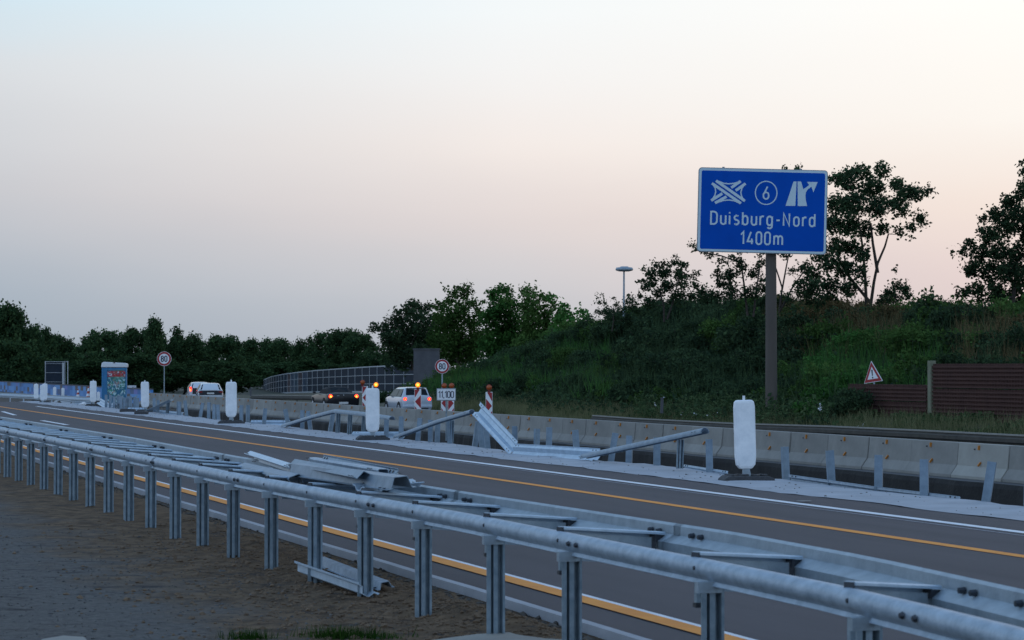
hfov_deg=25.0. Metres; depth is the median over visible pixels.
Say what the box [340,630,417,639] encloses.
grass tuft
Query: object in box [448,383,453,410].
warning beacon
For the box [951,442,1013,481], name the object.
concrete barrier
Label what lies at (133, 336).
deciduous tree
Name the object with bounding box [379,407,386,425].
concrete barrier
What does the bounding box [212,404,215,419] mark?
steel post
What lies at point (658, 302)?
shrub
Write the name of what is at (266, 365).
deciduous tree
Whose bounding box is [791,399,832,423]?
shrub
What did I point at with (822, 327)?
shrub
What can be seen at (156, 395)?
concrete barrier
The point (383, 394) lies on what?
shrub
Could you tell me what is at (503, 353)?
shrub
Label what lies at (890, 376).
shrub
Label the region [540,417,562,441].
concrete barrier
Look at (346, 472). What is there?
loose profile
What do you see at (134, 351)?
deciduous tree
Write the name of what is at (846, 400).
shrub
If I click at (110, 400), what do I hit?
steel post
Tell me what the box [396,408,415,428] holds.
concrete barrier
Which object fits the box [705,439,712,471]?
steel post
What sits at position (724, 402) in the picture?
weeds
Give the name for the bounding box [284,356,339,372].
deciduous tree
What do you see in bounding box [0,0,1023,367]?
sky
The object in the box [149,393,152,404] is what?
concrete barrier
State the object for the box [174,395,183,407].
concrete barrier
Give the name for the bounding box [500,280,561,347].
deciduous tree
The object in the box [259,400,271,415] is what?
concrete barrier
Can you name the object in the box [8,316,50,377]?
deciduous tree
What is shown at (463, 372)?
shrub
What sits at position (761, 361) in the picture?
shrub
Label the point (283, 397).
guard rail line
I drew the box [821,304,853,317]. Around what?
shrub
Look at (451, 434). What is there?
steel post
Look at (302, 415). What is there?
steel post
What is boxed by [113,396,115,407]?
steel post
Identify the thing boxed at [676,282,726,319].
shrub
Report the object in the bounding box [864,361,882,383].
warning sign
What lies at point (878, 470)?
steel post
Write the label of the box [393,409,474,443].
fallen rail
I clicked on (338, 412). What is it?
fallen rail
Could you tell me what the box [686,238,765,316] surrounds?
deciduous tree
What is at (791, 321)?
shrub
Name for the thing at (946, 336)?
shrub
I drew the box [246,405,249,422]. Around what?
steel post
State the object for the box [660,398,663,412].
marker post
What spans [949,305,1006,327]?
shrub
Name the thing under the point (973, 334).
shrub
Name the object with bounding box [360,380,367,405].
warning beacon
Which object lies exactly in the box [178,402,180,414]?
steel post
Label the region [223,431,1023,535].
faded marking
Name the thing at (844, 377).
shrub
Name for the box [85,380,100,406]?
delineator
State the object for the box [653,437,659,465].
steel post
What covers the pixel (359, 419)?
concrete barrier
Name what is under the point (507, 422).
concrete barrier
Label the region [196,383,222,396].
estate car
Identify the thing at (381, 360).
deciduous tree
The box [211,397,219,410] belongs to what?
concrete barrier
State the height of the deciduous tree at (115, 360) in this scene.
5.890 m
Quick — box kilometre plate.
[437,388,455,440]
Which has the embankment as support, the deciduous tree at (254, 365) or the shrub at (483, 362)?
the shrub at (483, 362)
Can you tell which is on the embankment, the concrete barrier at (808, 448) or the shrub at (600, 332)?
the shrub at (600, 332)
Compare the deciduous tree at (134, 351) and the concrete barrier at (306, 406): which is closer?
the concrete barrier at (306, 406)
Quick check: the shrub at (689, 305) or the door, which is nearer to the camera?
the door
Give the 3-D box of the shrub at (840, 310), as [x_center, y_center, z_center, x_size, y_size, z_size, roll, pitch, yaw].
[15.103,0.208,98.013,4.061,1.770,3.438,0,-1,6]
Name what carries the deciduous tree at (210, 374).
on the ground at (255, 391)
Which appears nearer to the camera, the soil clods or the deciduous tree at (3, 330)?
the soil clods
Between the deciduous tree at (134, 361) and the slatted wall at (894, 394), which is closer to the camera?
the slatted wall at (894, 394)
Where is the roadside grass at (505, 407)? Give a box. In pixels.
[430,389,1023,434]
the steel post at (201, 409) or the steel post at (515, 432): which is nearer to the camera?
the steel post at (515, 432)
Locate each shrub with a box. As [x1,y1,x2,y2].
[380,390,388,402]
[399,377,431,389]
[431,369,455,381]
[445,375,474,387]
[446,366,474,378]
[452,363,467,370]
[454,379,469,395]
[459,357,479,370]
[463,378,480,389]
[476,374,504,392]
[477,356,507,372]
[479,377,510,391]
[483,345,511,360]
[492,349,523,374]
[497,369,532,396]
[516,341,537,361]
[541,325,574,350]
[559,319,585,331]
[565,313,593,345]
[569,317,599,344]
[577,319,604,348]
[577,384,602,403]
[583,376,613,404]
[584,317,617,347]
[590,308,626,342]
[599,313,654,340]
[602,305,628,318]
[606,375,637,405]
[613,321,661,353]
[628,386,659,404]
[629,298,692,318]
[637,367,686,403]
[650,291,687,328]
[654,386,688,406]
[668,320,719,352]
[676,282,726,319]
[694,316,728,343]
[699,307,765,353]
[704,297,737,319]
[711,303,765,352]
[727,295,783,318]
[729,373,799,399]
[732,335,802,379]
[733,313,786,350]
[742,290,800,315]
[751,384,788,398]
[753,342,809,379]
[754,303,816,347]
[777,296,799,312]
[777,328,837,353]
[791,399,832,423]
[795,311,857,348]
[797,296,871,327]
[798,380,855,404]
[803,361,860,383]
[814,294,874,306]
[818,365,881,386]
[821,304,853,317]
[821,304,876,322]
[827,384,883,421]
[846,301,911,330]
[855,362,897,377]
[866,367,925,383]
[870,292,919,318]
[874,314,941,356]
[880,328,967,365]
[890,285,947,329]
[904,343,977,401]
[907,287,982,327]
[919,300,996,333]
[928,326,991,357]
[937,327,1005,349]
[940,296,1008,307]
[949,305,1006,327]
[962,293,1023,331]
[967,351,1023,388]
[970,358,1022,388]
[987,312,1023,330]
[989,290,1018,306]
[1002,321,1023,350]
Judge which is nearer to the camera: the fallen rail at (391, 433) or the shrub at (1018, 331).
the fallen rail at (391, 433)
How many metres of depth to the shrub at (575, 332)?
135.21 m
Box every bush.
[587,292,646,334]
[875,264,914,308]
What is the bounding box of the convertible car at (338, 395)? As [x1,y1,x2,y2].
[311,386,358,404]
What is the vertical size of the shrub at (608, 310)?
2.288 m
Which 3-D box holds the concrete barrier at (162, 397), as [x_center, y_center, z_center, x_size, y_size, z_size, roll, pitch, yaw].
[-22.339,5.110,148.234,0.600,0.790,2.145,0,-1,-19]
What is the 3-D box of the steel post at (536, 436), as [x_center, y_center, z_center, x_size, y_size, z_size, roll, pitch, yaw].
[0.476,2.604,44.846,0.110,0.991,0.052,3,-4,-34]
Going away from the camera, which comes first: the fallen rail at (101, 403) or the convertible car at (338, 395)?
the fallen rail at (101, 403)
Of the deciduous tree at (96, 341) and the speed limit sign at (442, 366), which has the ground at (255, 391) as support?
the deciduous tree at (96, 341)
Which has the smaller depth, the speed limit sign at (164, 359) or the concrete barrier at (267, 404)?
the concrete barrier at (267, 404)
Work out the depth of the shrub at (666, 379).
93.31 m
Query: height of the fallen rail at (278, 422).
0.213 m
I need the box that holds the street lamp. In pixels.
[615,266,632,316]
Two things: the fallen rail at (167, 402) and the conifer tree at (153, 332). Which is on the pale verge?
the fallen rail at (167, 402)
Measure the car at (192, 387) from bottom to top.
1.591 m
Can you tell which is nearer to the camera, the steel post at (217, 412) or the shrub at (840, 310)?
the steel post at (217, 412)
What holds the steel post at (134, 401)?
on the median trench
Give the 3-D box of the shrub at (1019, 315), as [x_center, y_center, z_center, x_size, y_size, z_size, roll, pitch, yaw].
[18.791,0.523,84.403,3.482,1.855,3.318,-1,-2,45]
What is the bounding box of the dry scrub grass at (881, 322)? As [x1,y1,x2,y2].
[760,296,1023,363]
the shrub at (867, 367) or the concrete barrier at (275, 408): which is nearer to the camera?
the shrub at (867, 367)
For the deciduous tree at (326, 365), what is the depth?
413.63 m
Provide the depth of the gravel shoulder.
18.08 m
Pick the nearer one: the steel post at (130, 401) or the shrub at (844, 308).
the steel post at (130, 401)
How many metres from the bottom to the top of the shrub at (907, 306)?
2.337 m
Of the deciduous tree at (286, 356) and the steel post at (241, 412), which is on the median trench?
the steel post at (241, 412)
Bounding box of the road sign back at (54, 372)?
[45,361,67,383]
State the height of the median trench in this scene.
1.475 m
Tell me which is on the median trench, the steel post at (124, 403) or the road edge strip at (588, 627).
the steel post at (124, 403)
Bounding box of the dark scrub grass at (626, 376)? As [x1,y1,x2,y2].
[425,292,1023,407]
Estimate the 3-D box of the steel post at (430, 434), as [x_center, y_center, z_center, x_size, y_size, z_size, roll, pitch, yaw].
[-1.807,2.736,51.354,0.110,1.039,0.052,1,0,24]
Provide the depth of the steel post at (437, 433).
51.05 m
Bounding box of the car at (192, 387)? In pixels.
[187,382,206,394]
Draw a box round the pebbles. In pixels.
[0,529,555,639]
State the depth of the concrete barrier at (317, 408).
108.89 m
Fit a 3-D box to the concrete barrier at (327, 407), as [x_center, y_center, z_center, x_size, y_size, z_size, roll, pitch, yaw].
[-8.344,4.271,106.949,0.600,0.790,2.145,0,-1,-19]
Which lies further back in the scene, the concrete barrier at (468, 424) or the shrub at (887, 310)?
the shrub at (887, 310)
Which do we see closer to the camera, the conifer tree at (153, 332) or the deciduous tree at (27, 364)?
the deciduous tree at (27, 364)
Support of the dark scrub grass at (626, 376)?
on the embankment
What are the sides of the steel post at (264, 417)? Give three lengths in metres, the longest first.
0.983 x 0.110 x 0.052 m
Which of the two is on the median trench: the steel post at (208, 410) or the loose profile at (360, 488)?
the steel post at (208, 410)
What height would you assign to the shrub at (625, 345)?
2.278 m
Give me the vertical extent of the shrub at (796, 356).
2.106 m
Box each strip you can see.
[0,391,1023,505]
[1,447,650,639]
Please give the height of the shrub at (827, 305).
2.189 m
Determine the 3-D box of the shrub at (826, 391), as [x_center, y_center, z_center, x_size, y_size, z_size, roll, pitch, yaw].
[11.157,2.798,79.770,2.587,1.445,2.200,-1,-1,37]
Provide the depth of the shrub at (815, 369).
83.91 m
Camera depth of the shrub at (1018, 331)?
78.45 m
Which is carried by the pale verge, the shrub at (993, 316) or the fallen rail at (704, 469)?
the fallen rail at (704, 469)
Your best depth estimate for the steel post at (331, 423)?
60.02 m
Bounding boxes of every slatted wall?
[848,384,927,416]
[932,363,1023,423]
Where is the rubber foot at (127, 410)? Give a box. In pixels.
[120,409,135,411]
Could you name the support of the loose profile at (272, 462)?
on the safety barrier at (869, 598)
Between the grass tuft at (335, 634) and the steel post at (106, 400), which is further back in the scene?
the steel post at (106, 400)
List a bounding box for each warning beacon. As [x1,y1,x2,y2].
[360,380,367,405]
[414,382,420,408]
[441,383,446,410]
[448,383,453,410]
[486,384,491,412]
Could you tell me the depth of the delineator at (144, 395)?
85.79 m
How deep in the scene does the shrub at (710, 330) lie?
102.30 m
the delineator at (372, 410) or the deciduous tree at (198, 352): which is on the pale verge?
the delineator at (372, 410)
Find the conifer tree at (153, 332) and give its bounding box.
[136,313,168,392]
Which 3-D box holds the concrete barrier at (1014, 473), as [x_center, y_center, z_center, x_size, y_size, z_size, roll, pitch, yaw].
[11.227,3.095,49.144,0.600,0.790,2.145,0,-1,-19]
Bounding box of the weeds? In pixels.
[634,388,1023,434]
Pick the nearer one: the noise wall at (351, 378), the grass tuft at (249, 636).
the grass tuft at (249, 636)
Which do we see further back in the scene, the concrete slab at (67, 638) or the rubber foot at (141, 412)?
the rubber foot at (141, 412)
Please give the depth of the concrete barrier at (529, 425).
80.09 m
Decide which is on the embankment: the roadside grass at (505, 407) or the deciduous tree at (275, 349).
the roadside grass at (505, 407)
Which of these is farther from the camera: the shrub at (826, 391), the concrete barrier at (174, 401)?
the concrete barrier at (174, 401)
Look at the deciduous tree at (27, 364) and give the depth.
279.59 m
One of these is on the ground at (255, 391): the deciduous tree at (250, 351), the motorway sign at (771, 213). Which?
the deciduous tree at (250, 351)
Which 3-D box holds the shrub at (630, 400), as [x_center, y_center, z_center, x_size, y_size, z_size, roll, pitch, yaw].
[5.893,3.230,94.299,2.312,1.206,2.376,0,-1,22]
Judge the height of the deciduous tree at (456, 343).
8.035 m
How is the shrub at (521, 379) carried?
on the embankment
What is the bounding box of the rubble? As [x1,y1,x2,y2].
[57,401,173,408]
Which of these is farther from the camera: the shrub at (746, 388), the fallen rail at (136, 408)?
the fallen rail at (136, 408)
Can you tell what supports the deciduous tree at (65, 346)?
on the ground at (255, 391)
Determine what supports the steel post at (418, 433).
on the median trench
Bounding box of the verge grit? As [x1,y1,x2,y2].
[41,402,1020,514]
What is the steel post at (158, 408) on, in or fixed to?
on the median trench
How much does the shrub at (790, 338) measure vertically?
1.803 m
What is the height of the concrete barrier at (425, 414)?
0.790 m
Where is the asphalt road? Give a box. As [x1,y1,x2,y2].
[0,402,1023,639]
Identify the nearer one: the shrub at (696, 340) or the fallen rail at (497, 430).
the fallen rail at (497, 430)
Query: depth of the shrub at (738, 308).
108.62 m
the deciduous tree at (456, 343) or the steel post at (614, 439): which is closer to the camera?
the steel post at (614, 439)
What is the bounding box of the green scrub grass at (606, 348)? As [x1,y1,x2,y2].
[427,318,954,401]
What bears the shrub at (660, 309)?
on the embankment
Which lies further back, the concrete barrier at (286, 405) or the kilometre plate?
the concrete barrier at (286, 405)
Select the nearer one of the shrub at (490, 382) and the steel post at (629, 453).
the steel post at (629, 453)
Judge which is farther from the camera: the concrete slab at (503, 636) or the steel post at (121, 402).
the steel post at (121, 402)
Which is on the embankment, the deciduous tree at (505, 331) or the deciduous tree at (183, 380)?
the deciduous tree at (505, 331)
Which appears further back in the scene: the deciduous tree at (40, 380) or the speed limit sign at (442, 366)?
the deciduous tree at (40, 380)
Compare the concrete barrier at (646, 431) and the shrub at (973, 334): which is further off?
the shrub at (973, 334)
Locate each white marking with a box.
[1,439,755,639]
[37,406,1023,532]
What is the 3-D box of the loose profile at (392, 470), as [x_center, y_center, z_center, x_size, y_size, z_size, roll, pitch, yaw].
[-1.404,1.313,20.003,0.162,0.194,3.237,0,-1,-15]
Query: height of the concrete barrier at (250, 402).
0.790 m
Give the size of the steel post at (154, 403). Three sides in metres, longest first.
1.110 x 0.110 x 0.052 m
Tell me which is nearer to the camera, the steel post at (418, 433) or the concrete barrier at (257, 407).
the steel post at (418, 433)
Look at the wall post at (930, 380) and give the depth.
72.90 m
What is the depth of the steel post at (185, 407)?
78.75 m
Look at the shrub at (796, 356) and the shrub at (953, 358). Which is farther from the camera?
the shrub at (796, 356)
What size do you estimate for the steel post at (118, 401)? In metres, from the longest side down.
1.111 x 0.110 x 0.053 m
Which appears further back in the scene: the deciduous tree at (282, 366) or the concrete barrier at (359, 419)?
the deciduous tree at (282, 366)
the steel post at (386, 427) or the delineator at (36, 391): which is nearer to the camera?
the steel post at (386, 427)
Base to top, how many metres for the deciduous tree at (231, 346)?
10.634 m
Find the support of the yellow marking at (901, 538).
on the asphalt road
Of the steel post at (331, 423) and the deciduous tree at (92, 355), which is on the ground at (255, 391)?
the deciduous tree at (92, 355)
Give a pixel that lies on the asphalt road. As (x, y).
(753, 617)
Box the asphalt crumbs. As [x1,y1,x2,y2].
[39,466,595,639]
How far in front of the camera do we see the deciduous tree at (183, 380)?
309.97 m
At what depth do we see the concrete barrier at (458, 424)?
87.93 m
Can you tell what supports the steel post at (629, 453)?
on the median trench
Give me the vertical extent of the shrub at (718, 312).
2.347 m
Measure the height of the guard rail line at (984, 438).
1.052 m
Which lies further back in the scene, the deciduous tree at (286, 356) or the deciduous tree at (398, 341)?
the deciduous tree at (286, 356)
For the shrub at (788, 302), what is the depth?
106.55 m
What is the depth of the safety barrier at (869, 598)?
14.14 m
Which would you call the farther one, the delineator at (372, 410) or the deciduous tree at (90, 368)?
the deciduous tree at (90, 368)
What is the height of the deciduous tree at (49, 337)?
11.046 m
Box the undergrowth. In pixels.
[428,303,1023,425]
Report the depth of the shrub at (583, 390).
100.45 m
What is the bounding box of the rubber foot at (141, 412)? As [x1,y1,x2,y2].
[134,411,148,413]
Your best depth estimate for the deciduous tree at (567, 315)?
165.18 m
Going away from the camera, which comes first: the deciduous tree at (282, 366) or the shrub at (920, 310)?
the shrub at (920, 310)
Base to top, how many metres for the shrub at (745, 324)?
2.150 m
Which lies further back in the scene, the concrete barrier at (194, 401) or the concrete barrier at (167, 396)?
the concrete barrier at (167, 396)
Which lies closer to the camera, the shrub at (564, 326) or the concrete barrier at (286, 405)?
the concrete barrier at (286, 405)
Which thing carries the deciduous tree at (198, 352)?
on the ground at (255, 391)
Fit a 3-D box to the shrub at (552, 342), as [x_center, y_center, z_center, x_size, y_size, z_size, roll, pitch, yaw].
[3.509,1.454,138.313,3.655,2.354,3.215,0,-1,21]
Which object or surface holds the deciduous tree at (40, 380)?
on the ground at (255, 391)
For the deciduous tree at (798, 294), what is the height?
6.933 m
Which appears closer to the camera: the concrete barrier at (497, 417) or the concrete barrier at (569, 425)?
the concrete barrier at (569, 425)
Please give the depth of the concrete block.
167.97 m
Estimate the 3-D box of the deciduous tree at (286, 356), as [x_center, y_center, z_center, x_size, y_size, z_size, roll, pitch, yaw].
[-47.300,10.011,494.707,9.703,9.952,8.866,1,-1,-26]
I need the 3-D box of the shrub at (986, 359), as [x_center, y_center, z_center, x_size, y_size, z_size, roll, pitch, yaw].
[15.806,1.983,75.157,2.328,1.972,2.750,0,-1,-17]
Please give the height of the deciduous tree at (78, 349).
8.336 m
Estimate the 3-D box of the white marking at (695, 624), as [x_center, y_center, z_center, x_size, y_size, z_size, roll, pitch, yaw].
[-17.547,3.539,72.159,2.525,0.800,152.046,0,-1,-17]
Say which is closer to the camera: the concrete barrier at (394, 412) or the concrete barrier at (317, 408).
the concrete barrier at (394, 412)
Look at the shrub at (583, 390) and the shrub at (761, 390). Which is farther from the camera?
the shrub at (583, 390)
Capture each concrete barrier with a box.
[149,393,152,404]
[150,393,158,404]
[156,393,164,404]
[163,394,170,406]
[170,394,178,406]
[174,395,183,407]
[181,395,191,407]
[188,395,197,408]
[195,396,205,409]
[203,396,212,409]
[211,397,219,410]
[220,397,225,411]
[237,398,244,412]
[243,399,253,413]
[250,399,262,414]
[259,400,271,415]
[268,400,281,416]
[277,401,293,416]
[288,402,301,417]
[298,402,312,418]
[311,403,324,419]
[320,403,334,420]
[334,404,346,422]
[343,405,359,423]
[355,406,365,423]
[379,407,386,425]
[382,407,400,426]
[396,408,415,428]
[411,409,430,429]
[426,410,444,431]
[442,411,463,432]
[459,414,477,433]
[489,413,500,435]
[500,414,523,434]
[518,416,540,439]
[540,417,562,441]
[557,418,590,443]
[581,420,610,445]
[604,421,638,446]
[633,423,663,450]
[660,424,691,452]
[686,426,723,455]
[717,428,755,457]
[756,430,791,461]
[789,432,828,465]
[821,434,869,468]
[862,437,917,472]
[905,440,959,477]
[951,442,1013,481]
[1002,445,1023,483]
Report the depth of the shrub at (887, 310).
94.68 m
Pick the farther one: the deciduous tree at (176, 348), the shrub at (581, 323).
the deciduous tree at (176, 348)
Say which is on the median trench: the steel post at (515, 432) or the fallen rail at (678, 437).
the steel post at (515, 432)
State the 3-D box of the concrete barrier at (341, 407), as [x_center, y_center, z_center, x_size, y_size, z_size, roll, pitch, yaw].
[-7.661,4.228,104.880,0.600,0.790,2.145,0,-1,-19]
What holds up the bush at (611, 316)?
on the embankment
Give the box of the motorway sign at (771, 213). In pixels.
[697,167,827,411]
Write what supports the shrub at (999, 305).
on the embankment
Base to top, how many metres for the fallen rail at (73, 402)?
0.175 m
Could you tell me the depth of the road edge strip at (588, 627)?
18.31 m
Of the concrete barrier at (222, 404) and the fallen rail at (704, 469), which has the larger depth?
the concrete barrier at (222, 404)
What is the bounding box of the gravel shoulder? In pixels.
[0,452,604,639]
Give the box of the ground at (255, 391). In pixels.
[160,370,449,394]
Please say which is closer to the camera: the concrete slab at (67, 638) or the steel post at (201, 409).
the concrete slab at (67, 638)
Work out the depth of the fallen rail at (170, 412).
82.70 m
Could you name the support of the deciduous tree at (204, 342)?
on the ground at (255, 391)
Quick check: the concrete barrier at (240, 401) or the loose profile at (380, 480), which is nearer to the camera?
the loose profile at (380, 480)
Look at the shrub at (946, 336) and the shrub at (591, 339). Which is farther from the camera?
the shrub at (591, 339)
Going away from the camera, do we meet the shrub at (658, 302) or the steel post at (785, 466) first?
the steel post at (785, 466)
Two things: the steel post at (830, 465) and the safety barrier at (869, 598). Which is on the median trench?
the steel post at (830, 465)
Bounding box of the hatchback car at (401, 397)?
[384,387,431,409]
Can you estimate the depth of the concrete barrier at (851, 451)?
57.19 m
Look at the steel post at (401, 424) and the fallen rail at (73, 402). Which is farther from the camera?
the fallen rail at (73, 402)
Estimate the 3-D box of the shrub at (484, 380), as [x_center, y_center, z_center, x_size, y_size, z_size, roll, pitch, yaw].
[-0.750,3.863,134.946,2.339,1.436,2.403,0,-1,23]
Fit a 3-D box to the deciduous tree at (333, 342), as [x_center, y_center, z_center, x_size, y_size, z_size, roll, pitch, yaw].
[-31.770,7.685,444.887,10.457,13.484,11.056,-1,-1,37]
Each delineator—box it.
[31,384,41,400]
[40,384,44,401]
[40,384,49,401]
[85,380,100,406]
[137,380,152,411]
[218,380,244,423]
[355,386,389,439]
[718,396,774,480]
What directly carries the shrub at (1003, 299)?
on the embankment
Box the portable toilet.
[101,362,127,402]
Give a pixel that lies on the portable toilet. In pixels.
(114, 378)
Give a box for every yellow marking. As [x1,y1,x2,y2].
[0,406,1023,557]
[1,440,746,639]
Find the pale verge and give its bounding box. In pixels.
[17,401,1023,520]
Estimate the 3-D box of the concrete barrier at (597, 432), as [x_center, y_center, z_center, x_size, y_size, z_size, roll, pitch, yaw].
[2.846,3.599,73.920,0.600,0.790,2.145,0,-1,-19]
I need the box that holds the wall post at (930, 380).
[927,361,935,414]
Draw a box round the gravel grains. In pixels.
[0,511,407,639]
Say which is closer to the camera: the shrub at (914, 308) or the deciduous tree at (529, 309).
the shrub at (914, 308)
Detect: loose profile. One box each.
[235,461,303,482]
[244,451,290,471]
[286,459,369,478]
[290,463,415,490]
[294,561,378,596]
[308,457,389,472]
[322,454,398,491]
[323,557,393,590]
[353,479,423,490]
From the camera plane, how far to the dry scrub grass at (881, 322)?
87.52 m
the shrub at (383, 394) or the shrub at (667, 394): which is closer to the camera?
the shrub at (667, 394)
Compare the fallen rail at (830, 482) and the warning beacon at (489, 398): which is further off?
the warning beacon at (489, 398)
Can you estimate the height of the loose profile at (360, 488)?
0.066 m
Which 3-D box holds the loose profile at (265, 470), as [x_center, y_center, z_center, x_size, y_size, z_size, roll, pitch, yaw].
[-2.268,1.395,21.323,0.215,0.136,3.093,0,-1,-15]
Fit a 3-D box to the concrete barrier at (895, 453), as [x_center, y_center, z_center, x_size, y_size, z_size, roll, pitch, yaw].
[9.137,3.221,55.339,0.600,0.790,2.145,0,-1,-19]
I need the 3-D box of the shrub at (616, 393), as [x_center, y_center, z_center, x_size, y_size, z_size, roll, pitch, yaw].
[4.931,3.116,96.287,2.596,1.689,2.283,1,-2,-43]
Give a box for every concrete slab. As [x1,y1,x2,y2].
[42,636,85,639]
[436,632,561,639]
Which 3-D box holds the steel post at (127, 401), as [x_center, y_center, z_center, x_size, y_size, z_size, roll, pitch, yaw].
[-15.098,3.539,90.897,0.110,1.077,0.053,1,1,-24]
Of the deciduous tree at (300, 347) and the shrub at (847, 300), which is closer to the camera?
the shrub at (847, 300)
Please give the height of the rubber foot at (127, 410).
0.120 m
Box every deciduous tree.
[0,298,36,372]
[0,307,9,364]
[0,336,51,382]
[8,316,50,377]
[34,356,76,382]
[35,324,62,379]
[53,331,76,360]
[65,346,81,360]
[65,349,100,384]
[65,357,118,385]
[73,334,102,351]
[77,327,131,371]
[100,356,138,386]
[103,328,139,353]
[114,352,173,392]
[120,326,147,355]
[136,355,178,391]
[152,359,206,394]
[155,323,193,388]
[174,330,212,390]
[184,359,261,394]
[201,338,223,361]
[203,332,246,375]
[219,333,259,363]
[242,338,271,359]
[243,360,276,388]
[252,363,291,375]
[257,335,292,363]
[267,360,308,375]
[283,345,297,358]
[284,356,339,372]
[286,335,326,361]
[299,329,340,370]
[312,362,356,369]
[317,327,362,366]
[338,331,377,364]
[352,345,389,366]
[366,298,447,376]
[378,354,392,365]
[424,279,495,367]
[473,282,523,358]
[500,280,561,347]
[544,292,595,335]
[626,254,707,321]
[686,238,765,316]
[776,164,829,315]
[790,159,938,305]
[950,159,1023,305]
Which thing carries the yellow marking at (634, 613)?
on the asphalt road
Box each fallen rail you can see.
[54,398,90,403]
[97,398,116,407]
[128,407,143,410]
[146,398,173,413]
[155,410,183,414]
[251,420,285,426]
[281,409,394,433]
[352,431,404,437]
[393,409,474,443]
[472,402,517,453]
[512,443,599,460]
[580,428,708,468]
[684,465,727,473]
[789,474,959,498]
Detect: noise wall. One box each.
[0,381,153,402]
[262,365,413,392]
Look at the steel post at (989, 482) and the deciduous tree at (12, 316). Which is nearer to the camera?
the steel post at (989, 482)
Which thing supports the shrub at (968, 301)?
on the embankment
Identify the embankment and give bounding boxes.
[223,346,1022,431]
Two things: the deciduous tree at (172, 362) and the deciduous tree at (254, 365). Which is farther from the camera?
the deciduous tree at (254, 365)
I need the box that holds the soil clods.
[0,517,586,639]
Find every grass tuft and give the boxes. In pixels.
[215,627,287,639]
[271,621,416,639]
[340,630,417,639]
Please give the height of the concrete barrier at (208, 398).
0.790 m
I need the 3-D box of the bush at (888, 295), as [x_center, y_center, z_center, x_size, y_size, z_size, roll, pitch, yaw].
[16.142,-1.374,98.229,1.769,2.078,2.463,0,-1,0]
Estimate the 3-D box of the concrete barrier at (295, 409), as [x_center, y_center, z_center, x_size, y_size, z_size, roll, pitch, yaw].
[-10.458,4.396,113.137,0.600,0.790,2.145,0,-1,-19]
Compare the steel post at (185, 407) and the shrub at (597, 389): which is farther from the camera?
the shrub at (597, 389)
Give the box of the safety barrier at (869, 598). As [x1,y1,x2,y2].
[0,417,1023,639]
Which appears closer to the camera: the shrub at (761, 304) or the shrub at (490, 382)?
the shrub at (761, 304)
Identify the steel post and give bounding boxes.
[105,395,107,406]
[109,395,111,407]
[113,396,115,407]
[116,395,119,408]
[119,396,122,408]
[123,398,125,408]
[126,396,128,408]
[129,396,131,406]
[133,397,135,406]
[153,398,155,411]
[156,400,159,412]
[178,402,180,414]
[183,400,187,415]
[199,403,203,416]
[207,402,210,418]
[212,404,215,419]
[216,405,219,419]
[239,405,243,420]
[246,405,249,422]
[262,408,266,423]
[283,409,290,426]
[300,410,304,428]
[306,411,312,429]
[328,414,334,431]
[384,415,388,436]
[399,416,403,438]
[415,418,422,440]
[428,420,433,441]
[435,424,439,442]
[447,420,452,443]
[472,421,478,446]
[477,423,484,447]
[483,427,490,448]
[512,426,517,443]
[534,429,539,444]
[546,427,551,445]
[572,430,579,446]
[608,432,618,460]
[625,436,632,462]
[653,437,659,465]
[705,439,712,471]
[781,447,789,479]
[825,450,835,484]
[874,455,882,490]
[920,459,928,495]
[981,461,996,501]
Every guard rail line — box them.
[0,393,96,401]
[250,395,311,401]
[591,415,1023,445]
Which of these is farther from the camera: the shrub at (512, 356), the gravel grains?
the shrub at (512, 356)
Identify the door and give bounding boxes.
[107,370,125,402]
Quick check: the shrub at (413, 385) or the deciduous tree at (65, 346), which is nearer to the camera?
the shrub at (413, 385)
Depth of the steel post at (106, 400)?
96.05 m
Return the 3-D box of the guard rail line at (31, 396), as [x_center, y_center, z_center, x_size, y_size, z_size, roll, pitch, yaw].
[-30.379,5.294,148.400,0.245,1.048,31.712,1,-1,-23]
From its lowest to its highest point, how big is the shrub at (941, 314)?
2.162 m
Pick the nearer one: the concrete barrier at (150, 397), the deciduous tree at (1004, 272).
the deciduous tree at (1004, 272)
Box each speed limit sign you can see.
[157,352,170,393]
[435,359,448,383]
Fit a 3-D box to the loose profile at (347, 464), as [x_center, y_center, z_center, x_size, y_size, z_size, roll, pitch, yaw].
[-1.470,1.290,20.383,0.180,0.113,3.600,0,-1,-14]
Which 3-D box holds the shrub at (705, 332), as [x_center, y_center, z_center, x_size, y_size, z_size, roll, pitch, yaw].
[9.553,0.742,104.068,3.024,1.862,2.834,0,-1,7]
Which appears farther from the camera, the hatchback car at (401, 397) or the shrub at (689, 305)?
the shrub at (689, 305)
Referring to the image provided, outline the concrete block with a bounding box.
[413,348,440,384]

